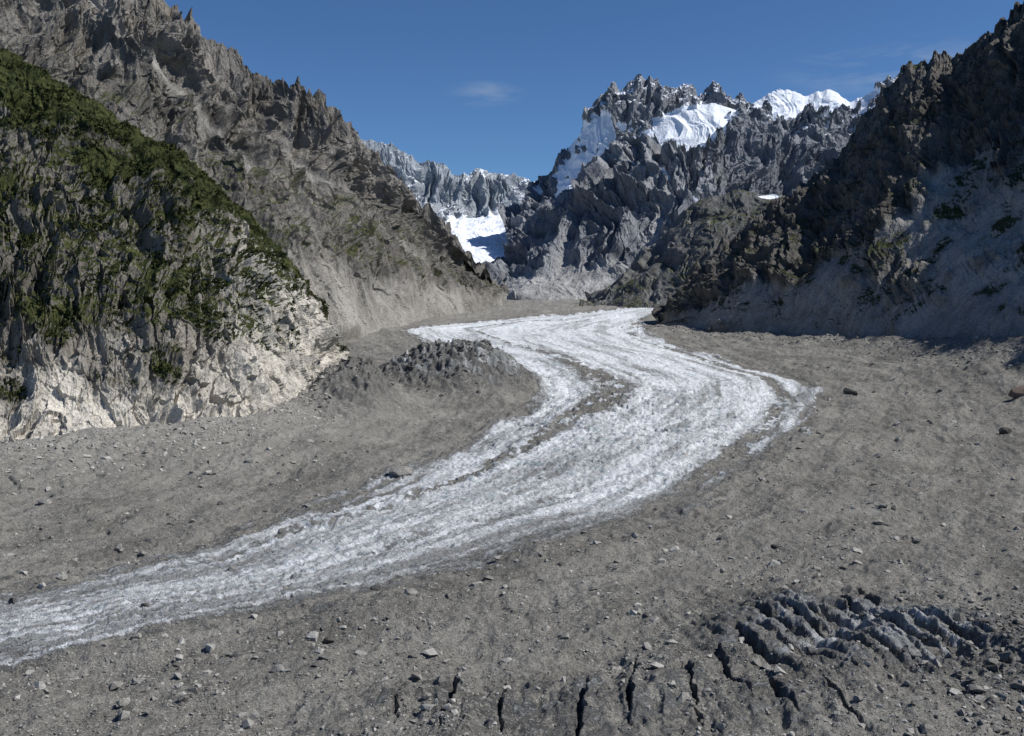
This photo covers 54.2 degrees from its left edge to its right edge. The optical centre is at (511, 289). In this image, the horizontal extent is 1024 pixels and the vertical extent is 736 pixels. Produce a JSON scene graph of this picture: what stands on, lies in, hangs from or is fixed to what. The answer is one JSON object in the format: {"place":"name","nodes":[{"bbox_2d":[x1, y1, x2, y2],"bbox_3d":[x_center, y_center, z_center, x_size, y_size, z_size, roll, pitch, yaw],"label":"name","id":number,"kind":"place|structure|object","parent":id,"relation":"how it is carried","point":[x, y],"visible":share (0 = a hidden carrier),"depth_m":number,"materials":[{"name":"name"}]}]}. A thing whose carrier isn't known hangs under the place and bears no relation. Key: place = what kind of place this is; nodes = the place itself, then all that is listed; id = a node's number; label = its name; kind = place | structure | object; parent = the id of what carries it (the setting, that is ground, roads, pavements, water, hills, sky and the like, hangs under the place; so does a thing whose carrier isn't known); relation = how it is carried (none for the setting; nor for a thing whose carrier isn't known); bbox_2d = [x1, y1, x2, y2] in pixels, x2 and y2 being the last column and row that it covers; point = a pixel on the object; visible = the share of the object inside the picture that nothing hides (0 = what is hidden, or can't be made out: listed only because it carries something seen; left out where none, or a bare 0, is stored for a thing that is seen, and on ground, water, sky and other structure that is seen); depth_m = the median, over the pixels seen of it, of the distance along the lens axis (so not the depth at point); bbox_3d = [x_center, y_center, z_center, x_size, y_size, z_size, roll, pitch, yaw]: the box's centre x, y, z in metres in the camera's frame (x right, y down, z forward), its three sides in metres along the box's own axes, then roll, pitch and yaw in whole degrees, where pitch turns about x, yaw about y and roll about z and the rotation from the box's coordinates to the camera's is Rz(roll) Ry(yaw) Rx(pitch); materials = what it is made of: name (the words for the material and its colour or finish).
{"place":"outdoors","nodes":[
{"label":"outdoors","id":0,"kind":"place"},
{"bbox_2d":[0,0,508,342],"bbox_3d":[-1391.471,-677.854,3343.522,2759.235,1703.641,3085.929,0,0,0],"label":"rocky mountain","id":1,"kind":"structure","parent":0,"point":[327,199],"depth_m":3004.32,"materials":[{"name":"grey stone"}]},
{"bbox_2d":[361,139,534,262],"bbox_3d":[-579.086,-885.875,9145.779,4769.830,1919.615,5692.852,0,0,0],"label":"distant mountain range","id":2,"kind":"structure","parent":0,"point":[465,205],"depth_m":9781.89,"materials":[{"name":"white snow"}]},
{"bbox_2d":[0,299,1023,735],"bbox_3d":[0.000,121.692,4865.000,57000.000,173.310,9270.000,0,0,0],"label":"ground","id":3,"kind":"structure","parent":0,"point":[610,399],"depth_m":781.05,"materials":[{"name":"grey gravel"}]},
{"bbox_2d":[8,598,18,603],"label":"boulder","id":4,"kind":"object","parent":3,"relation":"on","point":[12,600],"visible":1,"depth_m":619.44,"materials":[{"name":"grey stone"}]},
{"bbox_2d":[38,499,51,504],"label":"boulder","id":5,"kind":"object","parent":3,"relation":"on","point":[44,501],"visible":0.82,"depth_m":896.74,"materials":[{"name":"grey stone"}]},
{"bbox_2d":[116,698,130,706],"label":"boulder","id":6,"kind":"object","parent":3,"relation":"on","point":[122,702],"visible":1,"depth_m":466.52,"materials":[{"name":"grey stone"}]},
{"bbox_2d":[131,633,141,638],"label":"boulder","id":7,"kind":"object","parent":3,"relation":"on","point":[137,635],"visible":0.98,"depth_m":558.65,"materials":[{"name":"grey stone"}]},
{"bbox_2d":[0,47,351,442],"bbox_3d":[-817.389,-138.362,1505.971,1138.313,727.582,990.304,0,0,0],"label":"cliff spur","id":8,"kind":"structure","parent":3,"relation":"on","point":[244,372],"depth_m":1334.41,"materials":[{"name":"grey stone"}]},
{"bbox_2d":[0,54,349,400],"bbox_3d":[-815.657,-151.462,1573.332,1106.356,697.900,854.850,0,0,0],"label":"alpine shrubs","id":9,"kind":"object","parent":8,"relation":"on","point":[66,323],"visible":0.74,"depth_m":1405.75,"materials":[{"name":"green plant"}]},
{"bbox_2d":[0,357,379,495],"bbox_3d":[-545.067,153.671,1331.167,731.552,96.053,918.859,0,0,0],"label":"talus rocks","id":10,"kind":"object","parent":3,"relation":"on","point":[220,428],"visible":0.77,"depth_m":1123.74,"materials":[{"name":"grey stone"}]},
{"bbox_2d":[270,664,283,672],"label":"boulder","id":11,"kind":"object","parent":3,"relation":"on","point":[277,668],"visible":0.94,"depth_m":506.85,"materials":[{"name":"grey stone"}]},
{"bbox_2d":[277,528,286,534],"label":"boulder","id":12,"kind":"object","parent":3,"relation":"on","point":[282,531],"visible":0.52,"depth_m":797.49,"materials":[{"name":"grey stone"}]},
{"bbox_2d":[323,636,334,642],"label":"boulder","id":13,"kind":"object","parent":3,"relation":"on","point":[328,639],"visible":1,"depth_m":560.60,"materials":[{"name":"grey stone"}]},
{"bbox_2d":[370,586,381,590],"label":"boulder","id":14,"kind":"object","parent":3,"relation":"on","point":[376,588],"visible":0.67,"depth_m":643.39,"materials":[{"name":"grey stone"}]},
{"bbox_2d":[389,466,411,476],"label":"boulder","id":15,"kind":"object","parent":3,"relation":"on","point":[398,471],"visible":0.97,"depth_m":1039.94,"materials":[{"name":"grey stone"}]},
{"bbox_2d":[404,588,418,595],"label":"boulder","id":16,"kind":"object","parent":3,"relation":"on","point":[411,591],"visible":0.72,"depth_m":623.48,"materials":[{"name":"grey stone"}]},
{"bbox_2d":[422,693,431,699],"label":"boulder","id":17,"kind":"object","parent":3,"relation":"on","point":[425,696],"visible":1,"depth_m":468.77,"materials":[{"name":"grey stone"}]},
{"bbox_2d":[379,338,583,419],"bbox_3d":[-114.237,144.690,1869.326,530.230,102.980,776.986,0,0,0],"label":"mound rocks","id":18,"kind":"object","parent":3,"relation":"on","point":[478,391],"visible":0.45,"depth_m":1775.00,"materials":[{"name":"grey stone"}]},
{"bbox_2d":[0,335,1023,735],"bbox_3d":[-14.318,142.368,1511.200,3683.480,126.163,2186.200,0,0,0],"label":"rock debris","id":19,"kind":"object","parent":3,"relation":"on","point":[312,635],"visible":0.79,"depth_m":537.85,"materials":[{"name":"grey stone"}]},
{"bbox_2d":[561,633,569,638],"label":"boulder","id":20,"kind":"object","parent":3,"relation":"on","point":[565,636],"visible":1,"depth_m":558.50,"materials":[{"name":"grey stone"}]},
{"bbox_2d":[634,608,641,614],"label":"boulder","id":21,"kind":"object","parent":3,"relation":"on","point":[639,611],"visible":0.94,"depth_m":599.07,"materials":[{"name":"grey stone"}]},
{"bbox_2d":[579,190,784,307],"bbox_3d":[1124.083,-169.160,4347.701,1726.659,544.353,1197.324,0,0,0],"label":"foothill","id":22,"kind":"structure","parent":3,"relation":"on","point":[657,272],"depth_m":4188.54,"materials":[{"name":"grey stone"}]},
{"bbox_2d":[771,544,778,548],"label":"boulder","id":23,"kind":"object","parent":3,"relation":"on","point":[774,546],"visible":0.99,"depth_m":758.92,"materials":[{"name":"grey stone"}]},
{"bbox_2d":[813,566,821,571],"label":"boulder","id":24,"kind":"object","parent":3,"relation":"on","point":[816,568],"visible":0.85,"depth_m":688.25,"materials":[{"name":"grey stone"}]},
{"bbox_2d":[613,324,1023,396],"bbox_3d":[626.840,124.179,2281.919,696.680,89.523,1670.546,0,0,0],"label":"scree blocks","id":25,"kind":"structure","parent":3,"relation":"on","point":[926,340],"depth_m":2102.64,"materials":[{"name":"grey stone"}]},
{"bbox_2d":[843,387,857,395],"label":"boulder","id":26,"kind":"object","parent":3,"relation":"on","point":[848,391],"visible":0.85,"depth_m":1713.45,"materials":[{"name":"grey stone"}]},
{"bbox_2d":[689,559,1023,734],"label":"boulder pile","id":27,"kind":"object","parent":3,"relation":"on","point":[1007,656],"visible":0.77,"depth_m":509.97,"materials":[{"name":"grey stone"}]},
{"bbox_2d":[872,519,882,524],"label":"boulder","id":28,"kind":"object","parent":3,"relation":"on","point":[878,521],"visible":1,"depth_m":818.24,"materials":[{"name":"grey stone"}]},
{"bbox_2d":[999,427,1011,433],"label":"boulder","id":29,"kind":"object","parent":3,"relation":"on","point":[1004,430],"visible":0.96,"depth_m":1296.25,"materials":[{"name":"grey stone"}]},
{"bbox_2d":[1008,385,1023,397],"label":"boulder","id":30,"kind":"object","parent":3,"relation":"on","point":[1016,392],"visible":0.98,"depth_m":1501.74,"materials":[{"name":"stone"}]},
{"bbox_2d":[164,0,1023,181],"label":"sky","id":31,"kind":"structure","parent":0,"point":[493,86],"materials":[{"name":"blue"}]},
{"bbox_2d":[483,99,840,299],"bbox_3d":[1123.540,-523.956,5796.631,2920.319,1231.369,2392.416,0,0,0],"label":"central rocky peak","id":32,"kind":"structure","parent":0,"point":[615,211],"depth_m":5587.65,"materials":[{"name":"grey stone"}]},
{"bbox_2d":[497,74,897,244],"bbox_3d":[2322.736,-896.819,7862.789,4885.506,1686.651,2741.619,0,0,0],"label":"snowy high peak","id":33,"kind":"structure","parent":0,"point":[828,118],"depth_m":7793.24,"materials":[{"name":"grey stone"}]},
{"bbox_2d":[651,1,1023,339],"bbox_3d":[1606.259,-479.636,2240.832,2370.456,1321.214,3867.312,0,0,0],"label":"dark mountain","id":34,"kind":"structure","parent":0,"point":[988,118],"depth_m":2715.57,"materials":[{"name":"grey stone"}]},
{"bbox_2d":[660,59,1023,327],"bbox_3d":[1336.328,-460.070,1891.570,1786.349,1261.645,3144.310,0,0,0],"label":"alpine shrubs","id":35,"kind":"object","parent":34,"relation":"on","point":[876,243],"visible":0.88,"depth_m":2601.63,"materials":[{"name":"green plant"}]}
]}

